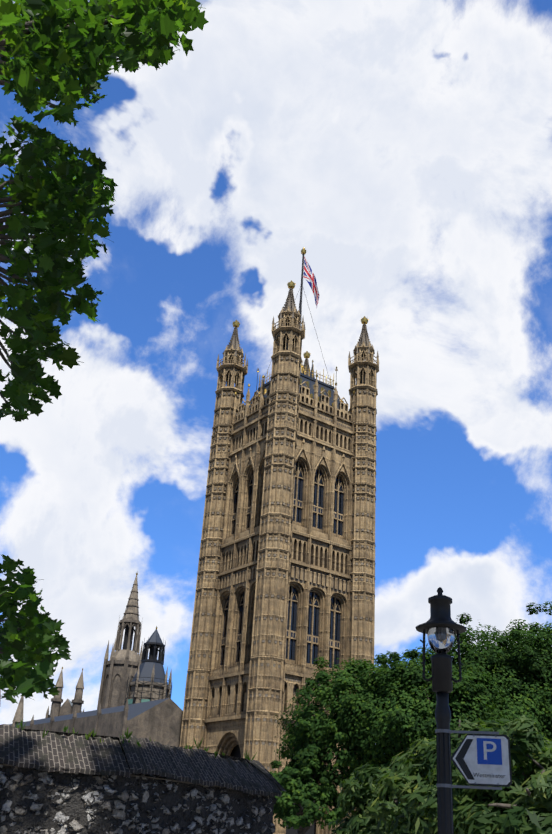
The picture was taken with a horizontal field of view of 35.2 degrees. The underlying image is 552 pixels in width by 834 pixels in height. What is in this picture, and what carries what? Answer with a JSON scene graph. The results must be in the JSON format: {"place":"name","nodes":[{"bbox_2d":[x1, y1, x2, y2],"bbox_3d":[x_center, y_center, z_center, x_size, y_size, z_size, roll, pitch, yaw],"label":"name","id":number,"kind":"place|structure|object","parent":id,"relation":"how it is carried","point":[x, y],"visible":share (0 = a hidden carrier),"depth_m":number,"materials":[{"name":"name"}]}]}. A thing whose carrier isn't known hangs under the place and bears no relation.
{"place":"outdoors","nodes":[
{"label":"outdoors","id":0,"kind":"place"},
{"bbox_2d":[97,573,142,709],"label":"central tower","id":1,"kind":"structure","parent":0,"point":[119,664],"depth_m":312.19,"materials":[{"name":"stone"}]},
{"bbox_2d":[0,724,285,833],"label":"precinct wall","id":2,"kind":"structure","parent":0,"point":[52,782],"depth_m":11.89,"materials":[{"name":"stone"}]},
{"bbox_2d":[15,718,256,764],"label":"wall weeds","id":3,"kind":"object","parent":2,"relation":"on","point":[127,735],"depth_m":12.24,"materials":[{"name":"green plant"}]},
{"bbox_2d":[179,320,247,749],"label":"corner turret","id":4,"kind":"object","parent":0,"point":[231,370],"visible":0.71,"depth_m":157.93,"materials":[{"name":"beige stone"}]},
{"bbox_2d":[243,280,305,833],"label":"corner turret","id":5,"kind":"object","parent":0,"point":[265,695],"visible":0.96,"depth_m":142.24,"materials":[{"name":"beige stone"}]},
{"bbox_2d":[0,0,551,724],"label":"sky","id":6,"kind":"structure","parent":0,"point":[405,145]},
{"bbox_2d":[303,351,310,375],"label":"victoria tower turret","id":7,"kind":"object","parent":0,"point":[306,354],"visible":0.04,"depth_m":189.60,"materials":[{"name":"beige stone"}]},
{"bbox_2d":[345,316,378,817],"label":"corner turret","id":8,"kind":"object","parent":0,"point":[363,369],"visible":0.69,"depth_m":157.72,"materials":[{"name":"beige stone"}]},
{"label":"ground","id":9,"kind":"structure","parent":0,"visible":0},
{"bbox_2d":[0,667,182,746],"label":"palace ranges","id":10,"kind":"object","parent":9,"relation":"on","point":[160,720],"visible":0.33,"depth_m":147.92,"materials":[{"name":"stone"}]},
{"bbox_2d":[0,0,207,703],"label":"plane tree","id":11,"kind":"object","parent":9,"relation":"on","point":[50,49],"visible":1,"depth_m":4.52,"materials":[{"name":"green plant"}]},
{"bbox_2d":[124,626,171,704],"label":"lantern turret","id":12,"kind":"object","parent":9,"relation":"on","point":[148,682],"visible":0.35,"depth_m":239.09,"materials":[{"name":"stone"}]},
{"bbox_2d":[203,375,270,757],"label":"tower wall","id":13,"kind":"structure","parent":9,"relation":"on","point":[225,719],"depth_m":150.78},
{"bbox_2d":[249,247,349,412],"bbox_3d":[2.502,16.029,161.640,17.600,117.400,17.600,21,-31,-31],"label":"victoria tower roof","id":14,"kind":"structure","parent":9,"relation":"on","point":[310,379],"depth_m":170.00,"materials":[{"name":"metal"}]},
{"bbox_2d":[303,257,318,306],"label":"union flag","id":15,"kind":"object","parent":14,"relation":"attached to","point":[309,277],"visible":1,"depth_m":183.41,"materials":[{"name":"multicoloured fabric"}]},
{"bbox_2d":[269,756,350,833],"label":"foliage","id":16,"kind":"object","parent":9,"relation":"on","point":[294,780],"visible":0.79,"depth_m":81.19,"materials":[{"name":"green plant"}]},
{"bbox_2d":[276,374,355,833],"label":"tower wall","id":17,"kind":"structure","parent":9,"relation":"on","point":[318,623],"depth_m":150.64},
{"bbox_2d":[274,657,433,787],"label":"foliage","id":18,"kind":"object","parent":9,"relation":"on","point":[305,731],"visible":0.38,"depth_m":85.50,"materials":[{"name":"green plant"}]},
{"bbox_2d":[328,755,416,833],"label":"foliage","id":19,"kind":"object","parent":9,"relation":"on","point":[357,822],"visible":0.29,"depth_m":35.05,"materials":[{"name":"green plant"}]},
{"bbox_2d":[324,649,512,785],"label":"foliage","id":20,"kind":"object","parent":9,"relation":"on","point":[400,723],"visible":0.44,"depth_m":80.71,"materials":[{"name":"green plant"}]},
{"bbox_2d":[339,712,551,833],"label":"bush","id":21,"kind":"object","parent":9,"relation":"on","point":[419,757],"visible":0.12,"depth_m":29.24,"materials":[{"name":"green plant"}]},
{"bbox_2d":[415,587,511,833],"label":"street lamp","id":22,"kind":"object","parent":9,"relation":"on","point":[481,759],"visible":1,"depth_m":8.09,"materials":[{"name":"black metal"}]},
{"bbox_2d":[391,613,551,767],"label":"foliage","id":23,"kind":"object","parent":9,"relation":"on","point":[517,708],"visible":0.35,"depth_m":87.96,"materials":[{"name":"green plant"}]},
{"bbox_2d":[420,715,551,833],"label":"bush","id":24,"kind":"object","parent":9,"relation":"on","point":[518,805],"visible":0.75,"depth_m":24.94,"materials":[{"name":"green plant"}]},
{"bbox_2d":[454,601,551,740],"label":"foliage","id":25,"kind":"object","parent":9,"relation":"on","point":[532,667],"visible":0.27,"depth_m":89.70,"materials":[{"name":"green plant"}]}
]}

